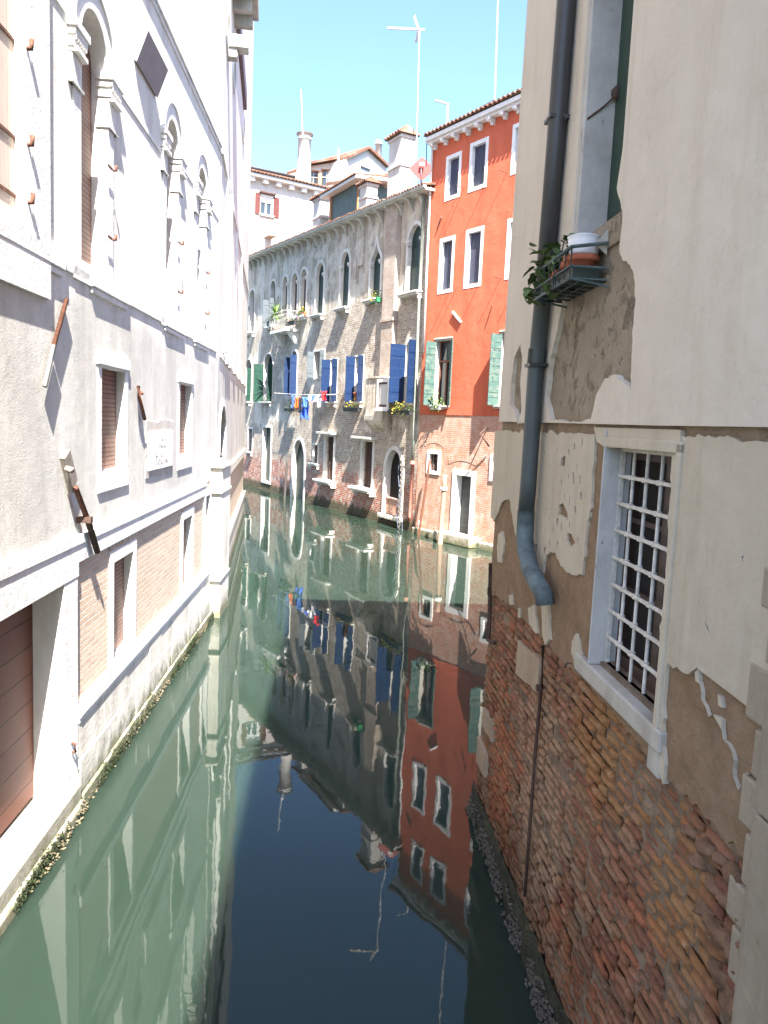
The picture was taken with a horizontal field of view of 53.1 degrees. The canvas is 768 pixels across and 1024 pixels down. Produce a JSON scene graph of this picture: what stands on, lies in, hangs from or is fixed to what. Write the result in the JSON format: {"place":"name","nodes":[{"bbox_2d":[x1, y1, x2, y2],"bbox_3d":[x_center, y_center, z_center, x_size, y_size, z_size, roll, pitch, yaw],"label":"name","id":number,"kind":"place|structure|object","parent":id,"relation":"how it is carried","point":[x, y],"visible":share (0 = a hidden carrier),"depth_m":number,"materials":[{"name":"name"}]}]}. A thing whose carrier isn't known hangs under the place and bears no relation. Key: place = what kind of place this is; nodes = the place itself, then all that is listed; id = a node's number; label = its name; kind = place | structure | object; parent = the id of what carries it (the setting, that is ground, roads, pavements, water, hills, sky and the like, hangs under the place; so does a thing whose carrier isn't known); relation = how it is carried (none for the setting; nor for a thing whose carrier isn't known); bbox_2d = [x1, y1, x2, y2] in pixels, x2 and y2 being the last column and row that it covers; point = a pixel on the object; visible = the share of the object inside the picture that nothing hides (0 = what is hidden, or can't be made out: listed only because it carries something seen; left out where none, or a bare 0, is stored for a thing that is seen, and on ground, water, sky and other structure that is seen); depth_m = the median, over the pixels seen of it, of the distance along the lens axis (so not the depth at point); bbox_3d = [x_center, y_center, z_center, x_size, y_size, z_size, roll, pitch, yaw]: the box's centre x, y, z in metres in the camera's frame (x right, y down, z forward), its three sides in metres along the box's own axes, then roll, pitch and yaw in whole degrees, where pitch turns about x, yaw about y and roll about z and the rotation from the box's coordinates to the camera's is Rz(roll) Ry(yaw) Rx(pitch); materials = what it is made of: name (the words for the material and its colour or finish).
{"place":"outdoors","nodes":[
{"label":"outdoors","id":0,"kind":"place"},
{"bbox_2d":[0,484,543,1023],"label":"water","id":1,"kind":"structure","parent":0,"point":[274,826],"depth_m":7.60,"materials":[{"name":"green liquid"}]},
{"bbox_2d":[0,0,258,937],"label":"palazzo","id":2,"kind":"structure","parent":1,"relation":"in","point":[125,149],"depth_m":8.31,"materials":[{"name":"paint"}]},
{"bbox_2d":[0,0,50,299],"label":"window","id":3,"kind":"structure","parent":2,"relation":"in","point":[25,176],"depth_m":5.92,"materials":[{"name":"paint"}]},
{"bbox_2d":[0,564,78,834],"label":"water door","id":4,"kind":"structure","parent":2,"relation":"in","point":[39,625],"depth_m":7.15,"materials":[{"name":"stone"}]},
{"bbox_2d":[67,0,123,285],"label":"window","id":5,"kind":"structure","parent":2,"relation":"in","point":[97,91],"depth_m":7.81,"materials":[{"name":"stone"}]},
{"bbox_2d":[96,351,129,493],"bbox_3d":[-3.053,-0.985,8.506,0.165,1.470,1.170,2,7,-3],"label":"window","id":6,"kind":"structure","parent":2,"relation":"in","point":[112,371],"depth_m":8.68,"materials":[{"name":"stone"}]},
{"bbox_2d":[30,612,213,892],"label":"mussels","id":7,"kind":"object","parent":2,"relation":"attached to","point":[85,809],"visible":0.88,"depth_m":7.90},
{"bbox_2d":[12,608,213,911],"bbox_3d":[-3.172,2.471,10.890,0.068,0.311,9.818,2,7,-3],"label":"seaweed","id":8,"kind":"object","parent":7,"relation":"on","point":[107,771],"visible":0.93,"depth_m":7.22,"materials":[{"name":"plant"}]},
{"bbox_2d":[108,538,136,670],"bbox_3d":[-3.191,1.102,9.192,0.162,1.440,1.100,2,7,-3],"label":"window","id":9,"kind":"structure","parent":2,"relation":"in","point":[122,575],"depth_m":9.44,"materials":[{"name":"stone"}]},
{"bbox_2d":[162,0,174,26],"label":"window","id":10,"kind":"structure","parent":2,"relation":"in","point":[169,5],"depth_m":10.34,"materials":[{"name":"paint"}]},
{"bbox_2d":[160,94,187,325],"bbox_3d":[-3.064,-4.207,10.901,0.292,3.160,1.390,2,7,-3],"label":"window","id":11,"kind":"structure","parent":2,"relation":"in","point":[174,165],"depth_m":11.17,"materials":[{"name":"stone"}]},
{"bbox_2d":[177,373,194,470],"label":"window","id":12,"kind":"structure","parent":2,"relation":"in","point":[185,383],"depth_m":12.65,"materials":[{"name":"stone"}]},
{"bbox_2d":[180,506,193,594],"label":"window","id":13,"kind":"structure","parent":2,"relation":"in","point":[187,516],"depth_m":13.27,"materials":[{"name":"stone"}]},
{"bbox_2d":[193,148,213,341],"bbox_3d":[-3.178,-4.501,13.134,0.292,3.225,1.400,2,7,-3],"label":"window","id":14,"kind":"structure","parent":2,"relation":"in","point":[203,202],"depth_m":13.41,"materials":[{"name":"stone"}]},
{"bbox_2d":[202,489,211,578],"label":"window","id":15,"kind":"structure","parent":2,"relation":"in","point":[206,540],"depth_m":14.91,"materials":[{"name":"stone"}]},
{"bbox_2d":[218,400,226,460],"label":"window","id":16,"kind":"structure","parent":2,"relation":"in","point":[223,405],"depth_m":17.49,"materials":[{"name":"stone"}]},
{"bbox_2d":[226,5,230,56],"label":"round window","id":17,"kind":"structure","parent":2,"relation":"in","point":[228,28],"depth_m":15.28,"materials":[{"name":"stone"}]},
{"bbox_2d":[232,62,235,93],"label":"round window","id":18,"kind":"structure","parent":2,"relation":"in","point":[234,63],"depth_m":17.86,"materials":[{"name":"stone"}]},
{"bbox_2d":[242,115,244,143],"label":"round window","id":19,"kind":"structure","parent":2,"relation":"in","point":[243,121],"depth_m":23.12,"materials":[{"name":"stone"}]},
{"bbox_2d":[283,458,288,498],"bbox_3d":[-4.992,-1.077,38.759,0.247,3.279,0.120,3,7,0],"label":"mooring post","id":20,"kind":"object","parent":1,"relation":"in","point":[285,482],"visible":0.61,"depth_m":38.64,"materials":[{"name":"beige wood"}]},
{"bbox_2d":[249,131,328,253],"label":"white house","id":21,"kind":"structure","parent":1,"relation":"on","point":[281,207],"depth_m":49.44,"materials":[{"name":"paint"}]},
{"bbox_2d":[255,191,279,217],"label":"window","id":22,"kind":"structure","parent":21,"relation":"in","point":[268,206],"depth_m":48.93,"materials":[{"name":"stone"}]},
{"bbox_2d":[301,90,302,135],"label":"thin aerial","id":23,"kind":"object","parent":21,"relation":"attached to","point":[301,111],"visible":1,"depth_m":48.73,"materials":[{"name":"metal"}]},
{"bbox_2d":[311,155,345,185],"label":"attic","id":24,"kind":"object","parent":21,"relation":"on","point":[319,171],"visible":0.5,"depth_m":54.62,"materials":[{"name":"white stone"}]},
{"bbox_2d":[311,170,318,183],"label":"window","id":25,"kind":"structure","parent":24,"relation":"in","point":[314,173],"depth_m":54.75,"materials":[{"name":"white glass"}]},
{"bbox_2d":[321,169,329,185],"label":"window","id":26,"kind":"structure","parent":24,"relation":"in","point":[324,172],"depth_m":54.74,"materials":[{"name":"white glass"}]},
{"bbox_2d":[338,148,338,179],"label":"vent pole","id":27,"kind":"object","parent":21,"relation":"on","point":[338,163],"visible":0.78,"depth_m":52.59,"materials":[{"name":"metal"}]},
{"bbox_2d":[243,124,435,530],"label":"old house","id":28,"kind":"structure","parent":1,"relation":"on","point":[348,253],"depth_m":34.16,"materials":[{"name":"stone"}]},
{"bbox_2d":[245,358,251,405],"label":"window","id":29,"kind":"structure","parent":28,"relation":"in","point":[248,400],"depth_m":45.29,"materials":[{"name":"wood"}]},
{"bbox_2d":[246,427,252,455],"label":"window","id":30,"kind":"structure","parent":28,"relation":"in","point":[249,429],"depth_m":46.02,"materials":[{"name":"stone"}]},
{"bbox_2d":[247,288,255,337],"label":"window","id":31,"kind":"structure","parent":28,"relation":"in","point":[252,295],"depth_m":45.44,"materials":[{"name":"stone"}]},
{"bbox_2d":[253,352,273,405],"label":"window","id":32,"kind":"structure","parent":28,"relation":"in","point":[263,373],"depth_m":43.33,"materials":[{"name":"wood"}]},
{"bbox_2d":[261,425,271,484],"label":"water door","id":33,"kind":"structure","parent":28,"relation":"in","point":[266,429],"depth_m":43.67,"materials":[{"name":"stone"}]},
{"bbox_2d":[262,279,276,332],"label":"window","id":34,"kind":"structure","parent":28,"relation":"in","point":[273,286],"depth_m":42.21,"materials":[{"name":"stone"}]},
{"bbox_2d":[265,301,285,330],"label":"yucca plant","id":35,"kind":"object","parent":28,"relation":"on","point":[275,309],"visible":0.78,"depth_m":40.23,"materials":[{"name":"green plant"}]},
{"bbox_2d":[280,274,288,319],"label":"window","id":36,"kind":"structure","parent":28,"relation":"in","point":[285,280],"depth_m":40.66,"materials":[{"name":"stone"}]},
{"bbox_2d":[282,314,298,326],"bbox_3d":[-4.702,-9.620,38.423,0.478,0.552,2.038,-1,7,-28],"label":"flower box","id":37,"kind":"object","parent":28,"relation":"attached to","point":[292,322],"visible":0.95,"depth_m":38.10,"materials":[{"name":"metal"}]},
{"bbox_2d":[284,400,296,414],"bbox_3d":[-4.806,-5.311,39.193,0.481,0.791,1.918,-1,7,-28],"label":"flower box","id":38,"kind":"object","parent":28,"relation":"attached to","point":[289,409],"visible":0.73,"depth_m":39.07,"materials":[{"name":"metal"}]},
{"bbox_2d":[284,349,297,397],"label":"window","id":39,"kind":"structure","parent":28,"relation":"in","point":[291,363],"depth_m":39.06,"materials":[{"name":"wood"}]},
{"bbox_2d":[290,270,298,316],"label":"window","id":40,"kind":"structure","parent":28,"relation":"in","point":[294,284],"depth_m":39.49,"materials":[{"name":"stone"}]},
{"bbox_2d":[290,437,305,500],"bbox_3d":[-4.261,-2.168,39.139,0.290,3.337,1.872,-1,7,-28],"label":"water door","id":41,"kind":"structure","parent":28,"relation":"in","point":[298,459],"depth_m":39.55,"materials":[{"name":"stone"}]},
{"bbox_2d":[295,303,307,321],"bbox_3d":[-4.129,-9.912,37.894,0.576,0.902,1.259,-1,7,-28],"label":"flower box","id":42,"kind":"object","parent":28,"relation":"on","point":[301,311],"visible":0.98,"depth_m":37.77,"materials":[{"name":"ceramic"}]},
{"bbox_2d":[299,266,307,311],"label":"window","id":43,"kind":"structure","parent":28,"relation":"in","point":[303,280],"depth_m":38.41,"materials":[{"name":"stone"}]},
{"bbox_2d":[275,393,344,395],"bbox_3d":[-3.559,-5.609,36.658,0.802,0.247,7.898,-1,7,-28],"label":"clothesline","id":44,"kind":"object","parent":28,"relation":"attached to","point":[306,394],"visible":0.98,"depth_m":35.50,"materials":[{"name":"metal"}]},
{"bbox_2d":[291,395,294,408],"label":"jeans","id":45,"kind":"object","parent":44,"relation":"hanging from","point":[293,401],"visible":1,"depth_m":37.57,"materials":[{"name":"fabric"}]},
{"bbox_2d":[294,397,300,408],"bbox_3d":[-4.190,-5.258,37.072,0.160,0.610,0.737,-1,7,-28],"label":"shirt","id":46,"kind":"object","parent":44,"relation":"hanging from","point":[296,402],"visible":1,"depth_m":37.20,"materials":[{"name":"fabric"}]},
{"bbox_2d":[301,397,309,407],"bbox_3d":[-3.689,-5.168,36.214,0.162,0.536,1.149,-1,7,-28],"label":"shirt","id":47,"kind":"object","parent":44,"relation":"hanging from","point":[305,403],"visible":1,"depth_m":36.15,"materials":[{"name":"fabric"}]},
{"bbox_2d":[313,395,319,402],"bbox_3d":[-3.067,-5.165,35.008,0.166,0.355,0.693,-1,7,-28],"label":"vest","id":48,"kind":"object","parent":44,"relation":"hanging from","point":[317,398],"visible":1,"depth_m":34.90,"materials":[{"name":"fabric"}]},
{"bbox_2d":[321,391,326,400],"bbox_3d":[-2.690,-5.188,34.316,0.168,0.446,0.722,-1,7,-28],"label":"bundle","id":49,"kind":"object","parent":44,"relation":"hanging from","point":[323,397],"visible":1,"depth_m":34.35,"materials":[{"name":"fabric"}]},
{"bbox_2d":[306,443,319,468],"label":"window","id":50,"kind":"structure","parent":28,"relation":"in","point":[315,446],"depth_m":37.22,"materials":[{"name":"stone"}]},
{"bbox_2d":[306,349,324,379],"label":"window","id":51,"kind":"structure","parent":28,"relation":"in","point":[314,359],"depth_m":37.00,"materials":[{"name":"wood"}]},
{"bbox_2d":[308,260,324,321],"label":"window","id":52,"kind":"structure","parent":28,"relation":"in","point":[319,286],"depth_m":36.61,"materials":[{"name":"stone"}]},
{"bbox_2d":[312,431,337,487],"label":"window","id":53,"kind":"structure","parent":28,"relation":"in","point":[329,437],"depth_m":35.91,"materials":[{"name":"stone"}]},
{"bbox_2d":[321,358,337,406],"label":"window","id":54,"kind":"structure","parent":28,"relation":"in","point":[329,372],"depth_m":35.26,"materials":[{"name":"wood"}]},
{"bbox_2d":[332,248,350,314],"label":"window","id":55,"kind":"structure","parent":28,"relation":"in","point":[344,267],"depth_m":34.17,"materials":[{"name":"stone"}]},
{"bbox_2d":[341,400,362,411],"bbox_3d":[-1.428,-4.563,32.834,0.563,0.565,2.027,-1,7,-28],"label":"flower box","id":56,"kind":"object","parent":28,"relation":"attached to","point":[349,408],"visible":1,"depth_m":32.69,"materials":[{"name":"stone"}]},
{"bbox_2d":[345,354,364,407],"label":"window","id":57,"kind":"structure","parent":28,"relation":"in","point":[354,376],"depth_m":33.03,"materials":[{"name":"wood"}]},
{"bbox_2d":[326,172,387,185],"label":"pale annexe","id":58,"kind":"structure","parent":28,"relation":"on","point":[337,181],"depth_m":44.46,"materials":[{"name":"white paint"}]},
{"bbox_2d":[347,436,377,496],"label":"window","id":59,"kind":"structure","parent":28,"relation":"in","point":[367,447],"depth_m":32.51,"materials":[{"name":"stone"}]},
{"bbox_2d":[361,234,382,307],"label":"window","id":60,"kind":"structure","parent":28,"relation":"in","point":[375,264],"depth_m":31.55,"materials":[{"name":"stone"}]},
{"bbox_2d":[369,290,381,303],"bbox_3d":[-0.320,-8.724,30.972,0.526,0.836,1.158,-1,7,-28],"label":"flower box","id":61,"kind":"object","parent":28,"relation":"on","point":[378,299],"visible":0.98,"depth_m":30.89,"materials":[{"name":"green plant"}]},
{"bbox_2d":[381,446,403,517],"bbox_3d":[0.472,-1.153,30.421,0.320,2.934,1.664,-1,7,-28],"label":"water door","id":62,"kind":"structure","parent":28,"relation":"in","point":[390,484],"depth_m":30.80,"materials":[{"name":"stone"}]},
{"bbox_2d":[396,460,406,529],"bbox_3d":[0.670,-0.491,29.332,0.362,2.989,0.483,2,7,-2],"label":"mooring chain","id":63,"kind":"object","parent":28,"relation":"hanging from","point":[400,487],"visible":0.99,"depth_m":29.37,"materials":[{"name":"metal"}]},
{"bbox_2d":[388,337,418,405],"bbox_3d":[0.915,-5.301,28.929,0.952,2.572,1.102,-3,8,-38],"label":"window","id":64,"kind":"structure","parent":28,"relation":"in","point":[402,357],"depth_m":29.14,"materials":[{"name":"wood"}]},
{"bbox_2d":[387,14,424,184],"bbox_3d":[0.726,-15.904,29.982,1.450,6.507,0.400,3,7,0],"label":"tv aerial","id":65,"kind":"object","parent":28,"relation":"on","point":[418,29],"visible":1,"depth_m":29.68,"materials":[{"name":"metal"}]},
{"bbox_2d":[388,400,423,417],"bbox_3d":[0.764,-3.929,28.807,0.546,0.904,2.737,-1,7,-28],"label":"flower box","id":66,"kind":"object","parent":28,"relation":"attached to","point":[399,411],"visible":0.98,"depth_m":28.89,"materials":[{"name":"metal"}]},
{"bbox_2d":[396,221,424,302],"bbox_3d":[1.079,-9.358,28.602,0.520,2.881,1.502,-1,7,-28],"label":"window","id":67,"kind":"structure","parent":28,"relation":"in","point":[412,243],"depth_m":28.90,"materials":[{"name":"stone"}]},
{"bbox_2d":[410,157,429,182],"bbox_3d":[1.421,-12.643,29.299,0.920,1.720,0.307,3,7,0],"label":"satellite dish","id":68,"kind":"object","parent":28,"relation":"on","point":[419,169],"visible":0.81,"depth_m":29.27,"materials":[{"name":"pink metal"}]},
{"bbox_2d":[417,459,430,536],"bbox_3d":[1.360,0.096,27.771,0.495,4.012,0.090,3,7,0],"label":"mooring post","id":69,"kind":"object","parent":1,"relation":"in","point":[424,497],"visible":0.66,"depth_m":27.67,"materials":[{"name":"wood"}]},
{"bbox_2d":[437,475,447,543],"bbox_3d":[1.956,0.514,26.228,0.292,3.576,0.240,3,7,0],"label":"mooring post","id":70,"kind":"object","parent":1,"relation":"in","point":[444,488],"visible":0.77,"depth_m":26.10,"materials":[{"name":"beige wood"}]},
{"bbox_2d":[412,89,520,551],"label":"red house","id":71,"kind":"structure","parent":1,"relation":"in","point":[472,177],"depth_m":26.11,"materials":[{"name":"paint"}]},
{"bbox_2d":[426,450,440,474],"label":"window","id":72,"kind":"structure","parent":71,"relation":"in","point":[435,456],"depth_m":27.93,"materials":[{"name":"stone"}]},
{"bbox_2d":[429,393,444,418],"bbox_3d":[1.785,-3.822,27.428,1.046,0.956,0.486,9,9,43],"label":"flower box","id":73,"kind":"object","parent":71,"relation":"on","point":[435,407],"visible":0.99,"depth_m":27.34,"materials":[{"name":"green plant"}]},
{"bbox_2d":[423,336,453,408],"bbox_3d":[2.086,-4.917,27.148,0.700,2.496,1.306,-2,8,-34],"label":"window","id":74,"kind":"structure","parent":71,"relation":"in","point":[439,354],"depth_m":27.52,"materials":[{"name":"wood"}]},
{"bbox_2d":[435,99,448,123],"bbox_3d":[2.029,-13.959,27.178,0.515,1.207,0.070,3,7,0],"label":"short aerial","id":75,"kind":"object","parent":71,"relation":"on","point":[442,102],"visible":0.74,"depth_m":27.11,"materials":[{"name":"metal"}]},
{"bbox_2d":[437,235,454,294],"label":"window","id":76,"kind":"structure","parent":71,"relation":"in","point":[447,245],"depth_m":27.08,"materials":[{"name":"stone"}]},
{"bbox_2d":[444,150,461,201],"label":"window","id":77,"kind":"structure","parent":71,"relation":"in","point":[453,162],"depth_m":26.63,"materials":[{"name":"stone"}]},
{"bbox_2d":[449,469,475,535],"bbox_3d":[2.825,-0.168,26.659,0.330,2.567,1.198,-2,8,-34],"label":"water door","id":78,"kind":"structure","parent":71,"relation":"in","point":[463,481],"depth_m":26.87,"materials":[{"name":"white stone"}]},
{"bbox_2d":[463,225,483,288],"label":"window","id":79,"kind":"structure","parent":71,"relation":"in","point":[474,236],"depth_m":25.88,"materials":[{"name":"stone"}]},
{"bbox_2d":[468,136,488,192],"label":"window","id":80,"kind":"structure","parent":71,"relation":"in","point":[478,161],"depth_m":25.54,"materials":[{"name":"stone"}]},
{"bbox_2d":[489,454,492,480],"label":"window","id":81,"kind":"structure","parent":71,"relation":"in","point":[491,455],"depth_m":25.27,"materials":[{"name":"stone"}]},
{"bbox_2d":[487,330,504,408],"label":"window","id":82,"kind":"structure","parent":71,"relation":"in","point":[497,340],"depth_m":24.72,"materials":[{"name":"wood"}]},
{"bbox_2d":[494,0,498,98],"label":"lattice mast","id":83,"kind":"object","parent":71,"relation":"on","point":[496,50],"visible":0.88,"depth_m":26.34,"materials":[{"name":"metal"}]},
{"bbox_2d":[504,218,511,279],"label":"window","id":84,"kind":"structure","parent":71,"relation":"in","point":[509,224],"depth_m":24.36,"materials":[{"name":"stone"}]},
{"bbox_2d":[510,123,518,175],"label":"window","id":85,"kind":"structure","parent":71,"relation":"in","point":[516,126],"depth_m":24.03,"materials":[{"name":"stone"}]},
{"bbox_2d":[470,0,767,1023],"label":"stucco house","id":86,"kind":"structure","parent":1,"relation":"in","point":[620,796],"depth_m":4.05,"materials":[{"name":"paint"}]},
{"bbox_2d":[465,793,559,1023],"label":"mussels","id":87,"kind":"object","parent":86,"relation":"attached to","point":[539,1003],"visible":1,"depth_m":6.10},
{"bbox_2d":[533,229,608,308],"bbox_3d":[1.198,-1.554,4.947,0.262,0.347,0.842,2,7,-4],"label":"plant rack","id":88,"kind":"object","parent":86,"relation":"attached to","point":[602,243],"visible":0.91,"depth_m":4.71,"materials":[{"name":"grey metal"}]},
{"bbox_2d":[522,233,575,305],"bbox_3d":[1.115,-1.598,5.110,0.322,0.412,0.814,2,7,-4],"label":"ivy plant","id":89,"kind":"object","parent":88,"relation":"on","point":[528,293],"visible":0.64,"depth_m":5.17,"materials":[{"name":"green plant"}]},
{"bbox_2d":[540,277,579,297],"bbox_3d":[1.173,-1.498,5.128,0.188,0.078,0.366,2,7,-4],"label":"tray","id":90,"kind":"object","parent":88,"relation":"on","point":[541,288],"visible":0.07,"depth_m":5.07,"materials":[{"name":"grey metal"}]},
{"bbox_2d":[556,264,599,288],"bbox_3d":[1.198,-1.454,4.757,0.188,0.078,0.356,2,7,-4],"label":"tray","id":91,"kind":"object","parent":88,"relation":"on","point":[585,272],"visible":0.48,"depth_m":4.59,"materials":[{"name":"grey metal"}]},
{"bbox_2d":[563,253,599,266],"bbox_3d":[1.203,-1.494,4.702,0.216,0.130,0.218,2,7,-4],"label":"flower pot","id":92,"kind":"object","parent":91,"relation":"on","point":[587,259],"visible":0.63,"depth_m":4.62,"materials":[{"name":"ceramic"}]},
{"bbox_2d":[567,232,601,254],"bbox_3d":[1.219,-1.625,4.683,0.208,0.125,0.208,2,7,-4],"label":"bowl","id":93,"kind":"object","parent":92,"relation":"on","point":[581,238],"visible":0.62,"depth_m":4.61,"materials":[{"name":"white ceramic"}]},
{"bbox_2d":[574,0,633,254],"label":"window","id":94,"kind":"structure","parent":86,"relation":"in","point":[610,21],"depth_m":5.04,"materials":[{"name":"stone"}]},
{"bbox_2d":[564,430,683,779],"bbox_3d":[1.449,0.388,4.152,0.536,1.630,1.267,2,7,-4],"label":"window","id":95,"kind":"structure","parent":86,"relation":"in","point":[631,586],"depth_m":4.27,"materials":[{"name":"metal"}]},
{"bbox_2d":[251,166,295,177],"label":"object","id":96,"kind":"structure","parent":0,"point":[275,172],"depth_m":56.11,"materials":[{"name":"tile"}]},
{"bbox_2d":[298,397,301,412],"bbox_3d":[-4.021,-5.120,36.808,0.158,0.739,0.341,-2,8,-35],"label":"sock","id":97,"kind":"object","parent":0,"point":[299,406],"visible":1,"depth_m":36.82,"materials":[{"name":"fabric"}]},
{"bbox_2d":[300,407,308,419],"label":"trousers","id":98,"kind":"object","parent":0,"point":[304,413],"visible":1,"depth_m":36.17,"materials":[{"name":"fabric"}]},
{"bbox_2d":[287,140,387,186],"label":"gabled house","id":99,"kind":"structure","parent":0,"point":[368,160],"depth_m":54.70,"materials":[{"name":"paint"}]},
{"bbox_2d":[359,164,371,173],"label":"window","id":100,"kind":"structure","parent":99,"relation":"in","point":[362,169],"depth_m":55.03,"materials":[{"name":"stone"}]},
{"bbox_2d":[251,0,526,185],"label":"sky","id":101,"kind":"structure","parent":0,"point":[357,77],"materials":[{"name":"blue"}]}
]}

